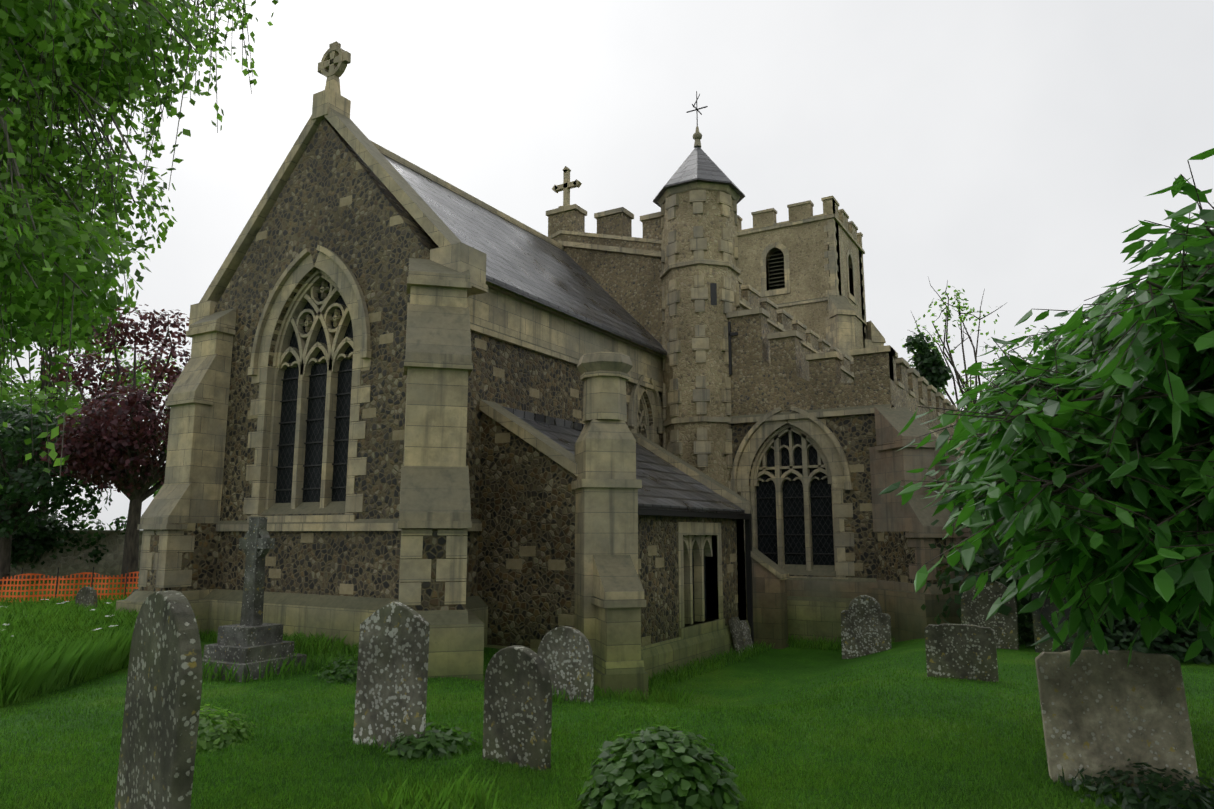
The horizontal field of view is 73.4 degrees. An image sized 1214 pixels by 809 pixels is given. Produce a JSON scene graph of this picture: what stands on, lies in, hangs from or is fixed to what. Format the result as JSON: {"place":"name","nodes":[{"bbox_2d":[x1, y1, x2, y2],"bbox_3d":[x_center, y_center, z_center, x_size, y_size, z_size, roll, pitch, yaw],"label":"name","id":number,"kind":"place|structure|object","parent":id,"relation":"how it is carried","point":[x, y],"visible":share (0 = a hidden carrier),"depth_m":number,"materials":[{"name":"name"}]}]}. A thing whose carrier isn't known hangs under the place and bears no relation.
{"place":"outdoors","nodes":[
{"label":"outdoors","id":0,"kind":"place"},
{"bbox_2d":[0,578,1213,808],"bbox_3d":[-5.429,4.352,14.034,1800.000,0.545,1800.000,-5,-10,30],"label":"ground","id":1,"kind":"structure","parent":0,"point":[798,666],"depth_m":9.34,"materials":[{"name":"green plant"}]},
{"bbox_2d":[0,363,43,464],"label":"tree","id":2,"kind":"object","parent":1,"relation":"on","point":[4,384],"visible":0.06,"depth_m":35.46,"materials":[{"name":"green plant"}]},
{"bbox_2d":[0,400,112,583],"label":"tree","id":3,"kind":"object","parent":1,"relation":"on","point":[20,483],"visible":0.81,"depth_m":30.62,"materials":[{"name":"green plant"}]},
{"bbox_2d":[0,566,138,603],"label":"orange barrier fence","id":4,"kind":"object","parent":1,"relation":"on","point":[55,584],"visible":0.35,"depth_m":17.21,"materials":[{"name":"orange plastic"}]},
{"bbox_2d":[10,530,142,578],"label":"boundary wall","id":5,"kind":"structure","parent":1,"relation":"on","point":[69,563],"depth_m":33.69,"materials":[{"name":"stone"}]},
{"bbox_2d":[11,510,126,568],"bbox_3d":[-24.822,5.528,32.842,10.609,2.592,2.582,4,-10,-22],"label":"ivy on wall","id":6,"kind":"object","parent":5,"relation":"attached to","point":[49,527],"visible":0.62,"depth_m":33.12,"materials":[{"name":"green plant"}]},
{"bbox_2d":[75,587,97,607],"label":"headstone","id":7,"kind":"object","parent":1,"relation":"on","point":[87,595],"visible":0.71,"depth_m":15.82,"materials":[{"name":"grey stone"}]},
{"bbox_2d":[0,286,184,519],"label":"green tree","id":8,"kind":"object","parent":1,"relation":"on","point":[58,395],"visible":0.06,"depth_m":42.93,"materials":[{"name":"green plant"}]},
{"bbox_2d":[0,590,197,707],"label":"meadow grass","id":9,"kind":"structure","parent":1,"relation":"on","point":[52,643],"depth_m":10.84,"materials":[{"name":"green plant"}]},
{"bbox_2d":[28,294,190,581],"bbox_3d":[-17.806,1.427,31.486,8.268,11.759,7.292,-5,-10,30],"label":"copper beech tree","id":10,"kind":"object","parent":1,"relation":"on","point":[114,446],"visible":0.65,"depth_m":30.27,"materials":[{"name":"purple plant"}]},
{"bbox_2d":[0,0,277,488],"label":"birch tree","id":11,"kind":"object","parent":1,"relation":"on","point":[62,115],"visible":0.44,"depth_m":4.42,"materials":[{"name":"green plant"}]},
{"bbox_2d":[0,0,214,353],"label":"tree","id":12,"kind":"object","parent":11,"relation":"attached to","point":[65,236],"visible":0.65,"depth_m":4.26,"materials":[{"name":"green plant"}]},
{"bbox_2d":[114,590,202,808],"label":"headstone","id":13,"kind":"object","parent":1,"relation":"on","point":[160,725],"visible":1,"depth_m":4.53,"materials":[{"name":"grey stone"}]},
{"bbox_2d":[151,407,168,496],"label":"tree","id":14,"kind":"object","parent":1,"relation":"on","point":[156,492],"visible":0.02,"depth_m":52.91,"materials":[{"name":"green plant"}]},
{"bbox_2d":[196,704,258,753],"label":"weeds","id":15,"kind":"object","parent":1,"relation":"on","point":[210,721],"visible":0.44,"depth_m":7.27,"materials":[{"name":"green plant"}]},
{"bbox_2d":[202,517,306,681],"bbox_3d":[-4.861,2.748,11.176,1.040,2.380,1.040,-4,-10,26],"label":"memorial cross","id":16,"kind":"object","parent":1,"relation":"on","point":[250,638],"visible":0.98,"depth_m":11.03,"materials":[{"name":"stone"}]},
{"bbox_2d":[313,653,357,684],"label":"wall weeds","id":17,"kind":"object","parent":1,"relation":"on","point":[344,672],"depth_m":10.39,"materials":[{"name":"green plant"}]},
{"bbox_2d":[353,601,429,748],"bbox_3d":[-1.926,2.623,7.251,0.720,1.700,0.100,-7,-16,23],"label":"headstone","id":18,"kind":"object","parent":1,"relation":"on","point":[391,683],"visible":0.67,"depth_m":7.25,"materials":[{"name":"grey stone"}]},
{"bbox_2d":[377,720,478,761],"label":"weeds","id":19,"kind":"object","parent":1,"relation":"on","point":[451,739],"visible":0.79,"depth_m":6.94,"materials":[{"name":"green plant"}]},
{"bbox_2d":[482,645,551,771],"bbox_3d":[-0.744,2.698,6.697,0.660,1.400,0.100,-1,-4,34],"label":"headstone","id":20,"kind":"object","parent":1,"relation":"on","point":[517,722],"visible":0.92,"depth_m":6.64,"materials":[{"name":"grey stone"}]},
{"bbox_2d":[199,629,894,692],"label":"grass","id":21,"kind":"structure","parent":1,"relation":"on","point":[685,672],"depth_m":14.59,"materials":[{"name":"green plant"}]},
{"bbox_2d":[116,41,1011,700],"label":"church","id":22,"kind":"structure","parent":1,"relation":"on","point":[466,425],"depth_m":15.41,"materials":[{"name":"stone"}]},
{"bbox_2d":[537,626,593,702],"bbox_3d":[-0.480,3.175,9.281,0.700,1.250,0.100,-8,-15,26],"label":"headstone","id":23,"kind":"object","parent":1,"relation":"on","point":[565,653],"visible":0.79,"depth_m":9.25,"materials":[{"name":"grey stone"}]},
{"bbox_2d":[571,723,746,808],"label":"ivy bush","id":24,"kind":"object","parent":1,"relation":"on","point":[664,767],"visible":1,"depth_m":5.37,"materials":[{"name":"green plant"}]},
{"bbox_2d":[202,630,1201,808],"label":"grass tufts","id":25,"kind":"object","parent":1,"relation":"on","point":[444,796],"visible":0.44,"depth_m":9.05,"materials":[{"name":"green plant"}]},
{"bbox_2d":[728,617,746,655],"bbox_3d":[2.662,4.835,16.241,0.060,1.170,0.500,-21,-18,27],"label":"leaning slab","id":26,"kind":"object","parent":1,"relation":"on","point":[737,634],"depth_m":16.23,"materials":[{"name":"grey stone"}]},
{"bbox_2d":[740,620,752,650],"bbox_3d":[2.862,4.934,16.578,0.060,1.070,0.420,-20,-18,31],"label":"leaning slab","id":27,"kind":"object","parent":1,"relation":"on","point":[746,632],"depth_m":16.66,"materials":[{"name":"grey stone"}]},
{"bbox_2d":[841,595,891,658],"bbox_3d":[4.826,4.343,15.184,0.900,1.550,0.110,-4,-6,33],"label":"headstone","id":28,"kind":"object","parent":1,"relation":"on","point":[865,625],"visible":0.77,"depth_m":15.16,"materials":[{"name":"grey stone"}]},
{"bbox_2d":[903,331,952,394],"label":"conifer tree","id":29,"kind":"object","parent":1,"relation":"on","point":[932,368],"visible":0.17,"depth_m":44.97,"materials":[{"name":"green plant"}]},
{"bbox_2d":[909,361,946,394],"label":"green tree","id":30,"kind":"object","parent":1,"relation":"on","point":[941,390],"depth_m":52.04,"materials":[{"name":"green plant"}]},
{"bbox_2d":[924,623,998,681],"bbox_3d":[4.615,3.442,10.597,0.850,1.130,0.120,-4,-10,26],"label":"headstone","id":31,"kind":"object","parent":1,"relation":"on","point":[962,651],"visible":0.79,"depth_m":10.57,"materials":[{"name":"grey stone"}]},
{"bbox_2d":[902,278,1051,413],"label":"bare tree","id":32,"kind":"object","parent":1,"relation":"on","point":[947,314],"visible":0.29,"depth_m":48.66,"materials":[{"name":"green plant"}]},
{"bbox_2d":[961,581,1018,649],"bbox_3d":[6.325,3.684,13.475,0.850,1.550,0.110,-3,-9,32],"label":"headstone","id":33,"kind":"object","parent":1,"relation":"on","point":[975,611],"visible":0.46,"depth_m":13.44,"materials":[{"name":"grey stone"}]},
{"bbox_2d":[993,369,1021,385],"bbox_3d":[19.984,3.260,39.243,4.000,10.568,4.556,6,-11,-33],"label":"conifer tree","id":34,"kind":"object","parent":1,"relation":"on","point":[1000,375],"visible":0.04,"depth_m":39.99,"materials":[{"name":"green plant"}]},
{"bbox_2d":[878,148,1213,667],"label":"tree","id":35,"kind":"object","parent":1,"relation":"on","point":[1089,451],"visible":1,"depth_m":4.66,"materials":[{"name":"green plant"}]},
{"bbox_2d":[1031,579,1094,652],"bbox_3d":[7.162,3.491,12.772,0.850,1.700,0.100,-5,-10,28],"label":"headstone","id":36,"kind":"object","parent":1,"relation":"on","point":[1047,611],"visible":0.15,"depth_m":12.84,"materials":[{"name":"stone"}]},
{"bbox_2d":[921,339,1210,652],"bbox_3d":[9.730,1.988,15.292,7.662,6.862,7.792,-5,-10,30],"label":"hedge dark behind stones","id":37,"kind":"object","parent":1,"relation":"on","point":[989,560],"visible":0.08,"depth_m":14.31,"materials":[{"name":"green plant"}]},
{"bbox_2d":[1018,591,1213,664],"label":"bush under tree","id":38,"kind":"object","parent":1,"relation":"on","point":[1115,636],"visible":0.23,"depth_m":12.27,"materials":[{"name":"green plant"}]},
{"bbox_2d":[1035,650,1200,795],"bbox_3d":[3.813,2.578,6.085,0.950,1.420,0.130,-6,-15,22],"label":"headstone","id":39,"kind":"object","parent":1,"relation":"on","point":[1106,710],"visible":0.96,"depth_m":6.08,"materials":[{"name":"grey stone"}]},
{"bbox_2d":[1060,759,1213,808],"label":"weeds","id":40,"kind":"object","parent":1,"relation":"on","point":[1179,794],"visible":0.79,"depth_m":5.59,"materials":[{"name":"green plant"}]},
{"bbox_2d":[0,0,1213,529],"label":"sky","id":41,"kind":"structure","parent":0,"point":[1008,149],"materials":[{"name":"white"}]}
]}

